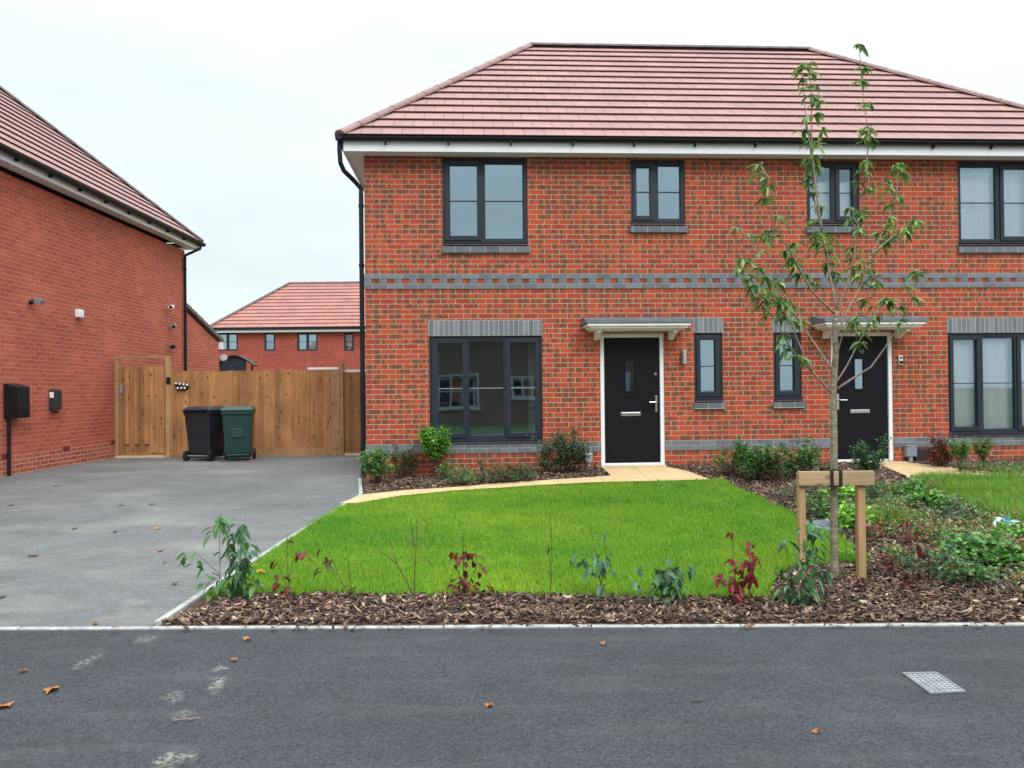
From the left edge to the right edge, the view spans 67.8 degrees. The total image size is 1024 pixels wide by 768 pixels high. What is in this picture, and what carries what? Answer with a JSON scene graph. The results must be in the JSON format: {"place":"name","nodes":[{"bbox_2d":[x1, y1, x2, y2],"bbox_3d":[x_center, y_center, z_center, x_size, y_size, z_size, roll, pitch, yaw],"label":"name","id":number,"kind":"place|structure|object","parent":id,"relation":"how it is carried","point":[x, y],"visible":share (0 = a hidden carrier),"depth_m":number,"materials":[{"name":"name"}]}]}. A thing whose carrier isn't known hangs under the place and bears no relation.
{"place":"outdoors","nodes":[
{"label":"outdoors","id":0,"kind":"place"},
{"bbox_2d":[0,455,360,626],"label":"driveway","id":1,"kind":"structure","parent":0,"point":[89,570],"depth_m":8.07,"materials":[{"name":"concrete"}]},
{"bbox_2d":[114,355,171,457],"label":"garden gate","id":2,"kind":"structure","parent":1,"relation":"on","point":[142,414],"depth_m":15.48,"materials":[{"name":"brown wood"}]},
{"bbox_2d":[182,406,226,460],"bbox_3d":[-5.930,0.951,14.780,0.590,1.045,0.726,-1,-1,12],"label":"wheelie bin","id":3,"kind":"object","parent":1,"relation":"on","point":[204,430],"visible":0.97,"depth_m":14.55,"materials":[{"name":"plastic"}]},
{"bbox_2d":[220,406,255,458],"bbox_3d":[-5.278,0.944,14.736,0.590,1.045,0.726,0,-1,-14],"label":"wheelie bin","id":4,"kind":"object","parent":1,"relation":"on","point":[238,425],"visible":1,"depth_m":14.46,"materials":[{"name":"plastic"}]},
{"bbox_2d":[170,367,339,456],"bbox_3d":[-5.219,0.577,15.521,3.490,1.804,0.090,-1,-1,0],"label":"wooden fence","id":5,"kind":"object","parent":1,"relation":"on","point":[297,413],"visible":0.74,"depth_m":15.50,"materials":[{"name":"brown wood"}]},
{"bbox_2d":[339,363,365,455],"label":"garden gate","id":6,"kind":"structure","parent":1,"relation":"on","point":[350,427],"depth_m":15.55,"materials":[{"name":"brown wood"}]},
{"bbox_2d":[0,626,1023,767],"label":"footway","id":7,"kind":"structure","parent":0,"point":[773,697],"depth_m":3.71,"materials":[{"name":"asphalt"}]},
{"bbox_2d":[902,672,965,693],"bbox_3d":[2.127,1.506,3.846,0.183,0.008,0.273,-1,-1,0],"label":"access cover","id":8,"kind":"object","parent":7,"relation":"on","point":[933,682],"visible":1,"depth_m":3.84,"materials":[{"name":"grey metal"}]},
{"bbox_2d":[0,0,1023,324],"label":"sky","id":9,"kind":"structure","parent":0,"point":[226,115],"materials":[{"name":"white"}]},
{"bbox_2d":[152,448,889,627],"bbox_3d":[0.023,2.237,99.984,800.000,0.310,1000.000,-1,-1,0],"label":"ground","id":10,"kind":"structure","parent":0,"point":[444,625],"depth_m":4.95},
{"bbox_2d":[0,86,205,476],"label":"side neighbour house","id":11,"kind":"structure","parent":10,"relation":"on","point":[101,244],"depth_m":14.38,"materials":[{"name":"red brick"}]},
{"bbox_2d":[3,383,29,475],"bbox_3d":[-7.994,0.730,12.318,0.206,1.477,0.360,-1,-1,0],"label":"electric meter box","id":12,"kind":"object","parent":11,"relation":"attached to","point":[16,400],"visible":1,"depth_m":12.17,"materials":[{"name":"black plastic"}]},
{"bbox_2d":[17,388,28,415],"bbox_3d":[-7.898,0.289,12.323,0.006,0.460,0.300,-1,-1,0],"label":"door","id":13,"kind":"structure","parent":12,"relation":"in","point":[22,393],"depth_m":12.31,"materials":[{"name":"black plastic"}]},
{"bbox_2d":[49,389,61,412],"bbox_3d":[-8.051,0.299,13.447,0.119,0.425,0.224,-1,-1,0],"label":"charger","id":14,"kind":"object","parent":11,"relation":"attached to","point":[55,399],"visible":1,"depth_m":13.36,"materials":[{"name":"black plastic"}]},
{"bbox_2d":[187,303,223,371],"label":"brick outbuilding","id":15,"kind":"structure","parent":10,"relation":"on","point":[205,340],"depth_m":20.66,"materials":[{"name":"red brick"}]},
{"bbox_2d":[219,355,257,370],"bbox_3d":[-9.794,0.307,27.249,1.249,2.660,0.500,-1,-1,0],"label":"garden shelter","id":16,"kind":"object","parent":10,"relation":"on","point":[235,362],"visible":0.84,"depth_m":27.07,"materials":[{"name":"black plastic"}]},
{"bbox_2d":[154,478,362,625],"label":"kerb","id":17,"kind":"structure","parent":10,"relation":"on","point":[186,604],"depth_m":5.51,"materials":[{"name":"concrete"}]},
{"bbox_2d":[210,281,365,370],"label":"house","id":18,"kind":"structure","parent":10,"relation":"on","point":[288,326],"depth_m":42.05,"materials":[{"name":"brick"}]},
{"bbox_2d":[219,333,237,350],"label":"window","id":19,"kind":"structure","parent":18,"relation":"in","point":[230,343],"depth_m":42.05,"materials":[{"name":"grey glass"}]},
{"bbox_2d":[297,333,317,350],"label":"window","id":20,"kind":"structure","parent":18,"relation":"in","point":[308,341],"depth_m":42.05,"materials":[{"name":"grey glass"}]},
{"bbox_2d":[344,333,353,350],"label":"window","id":21,"kind":"structure","parent":18,"relation":"in","point":[350,345],"depth_m":42.05,"materials":[{"name":"grey glass"}]},
{"bbox_2d":[0,622,1023,630],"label":"kerb","id":22,"kind":"structure","parent":10,"relation":"on","point":[513,626],"depth_m":4.83,"materials":[{"name":"concrete"}]},
{"bbox_2d":[165,614,1013,631],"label":"bark mulch","id":23,"kind":"object","parent":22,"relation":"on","point":[703,619],"visible":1,"depth_m":4.83,"materials":[{"name":"brown wood"}]},
{"bbox_2d":[159,467,1023,625],"bbox_3d":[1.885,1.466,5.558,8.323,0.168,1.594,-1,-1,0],"label":"bark mulch","id":24,"kind":"object","parent":10,"relation":"on","point":[954,607],"visible":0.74,"depth_m":5.13,"materials":[{"name":"brown wood"}]},
{"bbox_2d":[176,516,236,601],"bbox_3d":[-2.185,1.263,5.464,0.457,0.633,0.226,-1,-1,28],"label":"hedge sapling","id":25,"kind":"object","parent":24,"relation":"on","point":[221,524],"visible":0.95,"depth_m":5.43,"materials":[{"name":"green plant"}]},
{"bbox_2d":[213,524,266,599],"bbox_3d":[-1.934,1.315,5.446,0.318,0.660,0.345,0,-1,-32],"label":"hedge sapling","id":26,"kind":"object","parent":24,"relation":"on","point":[238,581],"visible":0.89,"depth_m":5.42,"materials":[{"name":"green plant"}]},
{"bbox_2d":[269,533,314,598],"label":"hedge sapling","id":27,"kind":"object","parent":24,"relation":"on","point":[287,589],"visible":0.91,"depth_m":5.47,"materials":[{"name":"red plant"}]},
{"bbox_2d":[313,546,356,599],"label":"hedge sapling","id":28,"kind":"object","parent":24,"relation":"on","point":[327,566],"visible":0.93,"depth_m":5.38,"materials":[{"name":"red plant"}]},
{"bbox_2d":[379,518,416,594],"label":"hedge sapling","id":29,"kind":"object","parent":24,"relation":"on","point":[415,558],"visible":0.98,"depth_m":5.42,"materials":[{"name":"plant"}]},
{"bbox_2d":[388,443,422,478],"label":"shrub","id":30,"kind":"object","parent":24,"relation":"on","point":[412,464],"visible":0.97,"depth_m":11.17,"materials":[{"name":"green plant"}]},
{"bbox_2d":[435,460,457,479],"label":"shrub","id":31,"kind":"object","parent":24,"relation":"on","point":[445,469],"visible":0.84,"depth_m":10.91,"materials":[{"name":"green plant"}]},
{"bbox_2d":[440,462,494,485],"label":"shrub","id":32,"kind":"object","parent":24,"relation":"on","point":[468,471],"visible":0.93,"depth_m":10.38,"materials":[{"name":"green plant"}]},
{"bbox_2d":[446,529,497,599],"bbox_3d":[-0.287,1.296,5.417,0.378,0.531,0.215,-1,-1,0],"label":"hedge sapling","id":33,"kind":"object","parent":24,"relation":"on","point":[462,581],"visible":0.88,"depth_m":5.41,"materials":[{"name":"red plant"}]},
{"bbox_2d":[474,453,487,481],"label":"shrub","id":34,"kind":"object","parent":24,"relation":"on","point":[481,465],"visible":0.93,"depth_m":10.64,"materials":[{"name":"green plant"}]},
{"bbox_2d":[364,465,609,491],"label":"bark mulch","id":35,"kind":"object","parent":24,"relation":"on","point":[424,480],"visible":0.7,"depth_m":10.65,"materials":[{"name":"brown wood"}]},
{"bbox_2d":[356,446,396,483],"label":"shrub","id":36,"kind":"object","parent":35,"relation":"on","point":[373,463],"visible":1,"depth_m":10.51,"materials":[{"name":"green plant"}]},
{"bbox_2d":[417,426,453,476],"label":"shrub","id":37,"kind":"object","parent":35,"relation":"on","point":[434,445],"visible":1,"depth_m":11.12,"materials":[{"name":"green plant"}]},
{"bbox_2d":[526,434,557,471],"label":"shrub","id":38,"kind":"object","parent":35,"relation":"on","point":[543,461],"visible":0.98,"depth_m":11.01,"materials":[{"name":"green plant"}]},
{"bbox_2d":[545,425,593,471],"bbox_3d":[0.827,0.960,11.006,0.704,0.712,0.714,-1,-1,0],"label":"shrub","id":39,"kind":"object","parent":35,"relation":"on","point":[564,452],"visible":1,"depth_m":10.86,"materials":[{"name":"green plant"}]},
{"bbox_2d":[480,461,516,483],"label":"shrub","id":40,"kind":"object","parent":24,"relation":"on","point":[503,477],"visible":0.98,"depth_m":10.33,"materials":[{"name":"green plant"}]},
{"bbox_2d":[506,460,539,481],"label":"leafy plant","id":41,"kind":"object","parent":24,"relation":"on","point":[517,474],"visible":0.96,"depth_m":10.35,"materials":[{"name":"green plant"}]},
{"bbox_2d":[570,525,616,598],"bbox_3d":[0.570,1.279,5.349,0.322,0.595,0.254,-1,-1,0],"label":"hedge sapling","id":42,"kind":"object","parent":24,"relation":"on","point":[602,567],"visible":0.91,"depth_m":5.31,"materials":[{"name":"green plant"}]},
{"bbox_2d":[632,559,696,605],"bbox_3d":[1.047,1.397,5.258,0.448,0.392,0.254,-1,-1,0],"label":"hedge sapling","id":43,"kind":"object","parent":24,"relation":"on","point":[669,578],"visible":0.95,"depth_m":5.23,"materials":[{"name":"green plant"}]},
{"bbox_2d":[712,527,761,606],"bbox_3d":[1.539,1.257,5.215,0.329,0.559,0.229,-1,-1,0],"label":"hedge sapling","id":44,"kind":"object","parent":24,"relation":"on","point":[736,590],"visible":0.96,"depth_m":5.19,"materials":[{"name":"red plant"}]},
{"bbox_2d":[730,435,782,480],"bbox_3d":[3.194,0.989,9.947,0.609,0.639,0.702,-1,-1,0],"label":"shrub","id":45,"kind":"object","parent":24,"relation":"on","point":[750,459],"visible":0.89,"depth_m":9.85,"materials":[{"name":"green plant"}]},
{"bbox_2d":[766,483,816,500],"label":"shrub","id":46,"kind":"object","parent":24,"relation":"on","point":[783,490],"visible":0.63,"depth_m":8.61,"materials":[{"name":"green plant"}]},
{"bbox_2d":[772,517,833,605],"bbox_3d":[1.959,1.245,5.149,0.430,0.682,0.256,-1,-1,10],"label":"hedge sapling","id":47,"kind":"object","parent":24,"relation":"on","point":[812,537],"visible":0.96,"depth_m":5.12,"materials":[{"name":"green plant"}]},
{"bbox_2d":[728,43,928,579],"bbox_3d":[2.404,-0.518,5.774,1.700,4.070,0.892,-1,-1,0],"label":"young tree","id":48,"kind":"object","parent":24,"relation":"on","point":[779,303],"visible":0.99,"depth_m":5.74,"materials":[{"name":"green plant"}]},
{"bbox_2d":[645,458,1023,569],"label":"bark mulch","id":49,"kind":"object","parent":24,"relation":"on","point":[707,470],"visible":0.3,"depth_m":9.65,"materials":[{"name":"brown wood"}]},
{"bbox_2d":[706,442,751,474],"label":"shrub","id":50,"kind":"object","parent":49,"relation":"on","point":[723,459],"visible":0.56,"depth_m":10.42,"materials":[{"name":"green plant"}]},
{"bbox_2d":[753,444,795,482],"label":"shrub","id":51,"kind":"object","parent":49,"relation":"on","point":[776,470],"visible":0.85,"depth_m":9.76,"materials":[{"name":"green plant"}]},
{"bbox_2d":[774,435,823,476],"bbox_3d":[3.814,0.993,10.159,0.659,0.605,0.624,-1,-1,18],"label":"shrub","id":52,"kind":"object","parent":49,"relation":"on","point":[806,458],"visible":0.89,"depth_m":10.05,"materials":[{"name":"green plant"}]},
{"bbox_2d":[789,486,853,518],"bbox_3d":[3.175,1.206,7.728,0.584,0.377,0.546,0,-1,-29],"label":"leafy plant","id":53,"kind":"object","parent":49,"relation":"on","point":[813,505],"visible":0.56,"depth_m":7.67,"materials":[{"name":"green plant"}]},
{"bbox_2d":[854,476,900,505],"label":"shrub","id":54,"kind":"object","parent":49,"relation":"on","point":[876,487],"visible":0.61,"depth_m":8.11,"materials":[{"name":"green plant"}]},
{"bbox_2d":[867,489,938,522],"bbox_3d":[3.772,1.214,7.333,0.573,0.376,0.643,-1,-1,39],"label":"leafy plant","id":55,"kind":"object","parent":49,"relation":"on","point":[896,501],"visible":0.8,"depth_m":7.32,"materials":[{"name":"green plant"}]},
{"bbox_2d":[796,467,874,580],"bbox_3d":[2.404,1.084,5.715,0.561,0.896,0.182,-1,-1,0],"label":"tree stake frame","id":56,"kind":"object","parent":24,"relation":"on","point":[828,477],"visible":0.76,"depth_m":5.66,"materials":[{"name":"brown wood"}]},
{"bbox_2d":[806,519,866,533],"bbox_3d":[3.109,1.363,7.322,0.540,0.055,0.540,-1,-1,0],"label":"inspection cover","id":57,"kind":"object","parent":24,"relation":"on","point":[824,523],"visible":0.37,"depth_m":7.22,"materials":[{"name":"grey plastic"}]},
{"bbox_2d":[822,485,854,501],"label":"leafy plant","id":58,"kind":"object","parent":24,"relation":"on","point":[848,489],"visible":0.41,"depth_m":8.34,"materials":[{"name":"green plant"}]},
{"bbox_2d":[826,500,874,530],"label":"leafy plant","id":59,"kind":"object","parent":24,"relation":"on","point":[846,514],"visible":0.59,"depth_m":7.05,"materials":[{"name":"green plant"}]},
{"bbox_2d":[828,546,874,562],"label":"grass tuft","id":60,"kind":"object","parent":24,"relation":"on","point":[847,556],"visible":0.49,"depth_m":6.10,"materials":[{"name":"green plant"}]},
{"bbox_2d":[848,522,886,541],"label":"leafy plant","id":61,"kind":"object","parent":24,"relation":"on","point":[876,529],"visible":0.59,"depth_m":6.74,"materials":[{"name":"red plant"}]},
{"bbox_2d":[849,433,891,475],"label":"shrub","id":62,"kind":"object","parent":24,"relation":"on","point":[864,460],"visible":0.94,"depth_m":9.36,"materials":[{"name":"green plant"}]},
{"bbox_2d":[866,549,901,575],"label":"leafy plant","id":63,"kind":"object","parent":24,"relation":"on","point":[891,567],"visible":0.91,"depth_m":5.71,"materials":[{"name":"red plant"}]},
{"bbox_2d":[865,503,918,530],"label":"leafy plant","id":64,"kind":"object","parent":24,"relation":"on","point":[886,518],"visible":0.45,"depth_m":7.21,"materials":[{"name":"green plant"}]},
{"bbox_2d":[894,525,924,550],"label":"leafy plant","id":65,"kind":"object","parent":24,"relation":"on","point":[906,536],"visible":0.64,"depth_m":6.34,"materials":[{"name":"red plant"}]},
{"bbox_2d":[895,511,930,589],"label":"hedge sapling","id":66,"kind":"object","parent":24,"relation":"on","point":[906,583],"visible":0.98,"depth_m":5.47,"materials":[{"name":"red plant"}]},
{"bbox_2d":[884,474,944,497],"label":"leafy plant","id":67,"kind":"object","parent":24,"relation":"on","point":[917,485],"visible":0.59,"depth_m":8.58,"materials":[{"name":"green plant"}]},
{"bbox_2d":[884,512,946,540],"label":"leafy plant","id":68,"kind":"object","parent":24,"relation":"on","point":[901,530],"visible":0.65,"depth_m":6.83,"materials":[{"name":"green plant"}]},
{"bbox_2d":[818,479,1023,583],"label":"weed cover","id":69,"kind":"object","parent":24,"relation":"on","point":[984,529],"visible":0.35,"depth_m":6.88,"materials":[{"name":"green plant"}]},
{"bbox_2d":[906,490,960,509],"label":"leafy plant","id":70,"kind":"object","parent":24,"relation":"on","point":[927,495],"visible":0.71,"depth_m":8.16,"materials":[{"name":"green plant"}]},
{"bbox_2d":[896,535,974,580],"bbox_3d":[3.093,1.300,5.566,0.371,0.395,0.475,0,-1,-45],"label":"shrub","id":71,"kind":"object","parent":24,"relation":"on","point":[943,556],"visible":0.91,"depth_m":5.55,"materials":[{"name":"green plant"}]},
{"bbox_2d":[924,432,956,466],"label":"shrub","id":72,"kind":"object","parent":24,"relation":"on","point":[940,453],"visible":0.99,"depth_m":10.95,"materials":[{"name":"red plant"}]},
{"bbox_2d":[920,493,989,521],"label":"leafy plant","id":73,"kind":"object","parent":24,"relation":"on","point":[947,512],"visible":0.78,"depth_m":7.49,"materials":[{"name":"green plant"}]},
{"bbox_2d":[946,437,973,470],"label":"shrub","id":74,"kind":"object","parent":24,"relation":"on","point":[963,450],"visible":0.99,"depth_m":10.48,"materials":[{"name":"green plant"}]},
{"bbox_2d":[930,556,1004,585],"bbox_3d":[3.315,1.381,5.573,0.431,0.231,0.411,-1,-1,0],"label":"shrub","id":75,"kind":"object","parent":24,"relation":"on","point":[967,575],"visible":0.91,"depth_m":5.49,"materials":[{"name":"green plant"}]},
{"bbox_2d":[912,458,1023,473],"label":"bark mulch","id":76,"kind":"object","parent":24,"relation":"on","point":[979,464],"visible":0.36,"depth_m":11.36,"materials":[{"name":"brown wood"}]},
{"bbox_2d":[937,527,1001,563],"bbox_3d":[3.654,1.310,6.082,0.550,0.313,0.474,0,-1,-19],"label":"leafy plant","id":77,"kind":"object","parent":24,"relation":"on","point":[978,542],"visible":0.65,"depth_m":6.00,"materials":[{"name":"green plant"}]},
{"bbox_2d":[953,458,1005,472],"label":"shrub","id":78,"kind":"object","parent":24,"relation":"on","point":[973,469],"visible":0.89,"depth_m":10.34,"materials":[{"name":"green plant"}]},
{"bbox_2d":[968,436,996,470],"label":"shrub","id":79,"kind":"object","parent":24,"relation":"on","point":[982,449],"visible":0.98,"depth_m":10.59,"materials":[{"name":"green plant"}]},
{"bbox_2d":[957,567,1023,598],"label":"leafy plant","id":80,"kind":"object","parent":24,"relation":"on","point":[1009,581],"visible":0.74,"depth_m":5.39,"materials":[{"name":"green plant"}]},
{"bbox_2d":[959,531,1023,571],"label":"leafy plant","id":81,"kind":"object","parent":24,"relation":"on","point":[1011,550],"visible":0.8,"depth_m":5.84,"materials":[{"name":"green plant"}]},
{"bbox_2d":[983,460,1023,473],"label":"leafy plant","id":82,"kind":"object","parent":24,"relation":"on","point":[1015,466],"visible":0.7,"depth_m":10.21,"materials":[{"name":"green plant"}]},
{"bbox_2d":[995,518,1023,538],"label":"leafy plant","id":83,"kind":"object","parent":24,"relation":"on","point":[1002,525],"visible":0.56,"depth_m":6.85,"materials":[{"name":"green plant"}]},
{"bbox_2d":[334,42,1023,479],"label":"semi detached house","id":84,"kind":"structure","parent":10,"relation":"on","point":[552,242],"depth_m":11.71,"materials":[{"name":"brick"}]},
{"bbox_2d":[442,158,527,244],"bbox_3d":[-0.410,-2.754,11.537,1.282,1.329,0.138,-1,-1,-3],"label":"window","id":85,"kind":"structure","parent":84,"relation":"in","point":[480,163],"depth_m":11.52,"materials":[{"name":"black plastic"}]},
{"bbox_2d":[429,336,542,443],"bbox_3d":[-0.390,0.081,11.512,1.700,1.614,0.138,-1,-1,-3],"label":"window","id":86,"kind":"structure","parent":84,"relation":"in","point":[433,340],"depth_m":11.51,"materials":[{"name":"black plastic"}]},
{"bbox_2d":[600,333,664,467],"bbox_3d":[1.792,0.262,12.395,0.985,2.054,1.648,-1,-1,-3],"label":"front door","id":87,"kind":"structure","parent":84,"relation":"in","point":[631,364],"depth_m":11.65,"materials":[{"name":"black plastic"}]},
{"bbox_2d":[630,160,685,224],"bbox_3d":[2.227,-2.927,11.687,0.838,1.004,0.138,-1,-1,-3],"label":"window","id":88,"kind":"structure","parent":84,"relation":"in","point":[653,217],"depth_m":11.68,"materials":[{"name":"grey plastic"}]},
{"bbox_2d":[694,333,723,401],"bbox_3d":[3.007,-0.255,11.705,0.440,1.056,0.137,-1,-1,-3],"label":"window","id":89,"kind":"structure","parent":84,"relation":"in","point":[700,396],"depth_m":11.69,"materials":[{"name":"grey plastic"}]},
{"bbox_2d":[773,332,802,400],"bbox_3d":[4.243,-0.267,11.774,0.440,1.056,0.137,-1,-1,-3],"label":"window","id":90,"kind":"structure","parent":84,"relation":"in","point":[795,395],"depth_m":11.76,"materials":[{"name":"grey plastic"}]},
{"bbox_2d":[810,182,850,218],"bbox_3d":[4.963,-2.850,11.954,0.718,0.627,0.032,-1,-1,-3],"label":"curtain","id":91,"kind":"object","parent":84,"relation":"hanging from","point":[845,199],"visible":0.52,"depth_m":11.96,"materials":[{"name":"white fabric"}]},
{"bbox_2d":[806,162,858,225],"bbox_3d":[4.969,-2.952,11.840,0.838,1.001,0.138,-1,-1,-3],"label":"window","id":92,"kind":"structure","parent":84,"relation":"in","point":[834,193],"depth_m":11.84,"materials":[{"name":"grey plastic"}]},
{"bbox_2d":[831,332,893,462],"bbox_3d":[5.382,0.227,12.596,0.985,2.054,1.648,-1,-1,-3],"label":"front door","id":93,"kind":"structure","parent":84,"relation":"in","point":[866,413],"depth_m":11.85,"materials":[{"name":"black plastic"}]},
{"bbox_2d":[903,445,916,460],"bbox_3d":[6.153,1.133,11.773,0.180,0.375,0.094,-1,-1,-3],"label":"meter box","id":94,"kind":"object","parent":84,"relation":"attached to","point":[910,452],"visible":0.88,"depth_m":11.73,"materials":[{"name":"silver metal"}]},
{"bbox_2d":[914,448,929,460],"bbox_3d":[6.352,1.104,11.804,0.230,0.230,0.055,-1,-1,-3],"label":"vent box","id":95,"kind":"object","parent":84,"relation":"attached to","point":[921,455],"visible":0.53,"depth_m":11.78,"materials":[{"name":"grey plastic"}]},
{"bbox_2d":[948,333,1023,436],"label":"window","id":96,"kind":"structure","parent":84,"relation":"in","point":[1016,338],"depth_m":11.94,"materials":[{"name":"black plastic"}]},
{"bbox_2d":[953,338,1023,428],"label":"curtain","id":97,"kind":"object","parent":84,"relation":"hanging from","point":[997,398],"visible":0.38,"depth_m":12.07,"materials":[{"name":"white fabric"}]},
{"bbox_2d":[957,162,1023,245],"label":"window","id":98,"kind":"structure","parent":84,"relation":"in","point":[998,203],"depth_m":11.98,"materials":[{"name":"grey plastic"}]},
{"bbox_2d":[960,168,1023,238],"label":"curtain","id":99,"kind":"object","parent":84,"relation":"hanging from","point":[976,186],"visible":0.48,"depth_m":12.10,"materials":[{"name":"white fabric"}]},
{"bbox_2d":[341,465,706,502],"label":"path","id":100,"kind":"structure","parent":0,"point":[619,473],"depth_m":10.19,"materials":[{"name":"beige concrete"}]},
{"bbox_2d":[206,476,854,599],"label":"lawn","id":101,"kind":"structure","parent":0,"point":[534,569],"depth_m":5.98,"materials":[{"name":"plant"}]},
{"bbox_2d":[867,461,1022,478],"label":"path","id":102,"kind":"structure","parent":0,"point":[906,468],"depth_m":10.80,"materials":[{"name":"beige concrete"}]},
{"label":"lawn","id":103,"kind":"structure","parent":0,"visible":0},
{"bbox_2d":[910,467,1023,520],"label":"long grass","id":104,"kind":"structure","parent":103,"relation":"on","point":[999,493],"depth_m":8.66,"materials":[{"name":"green plant"}]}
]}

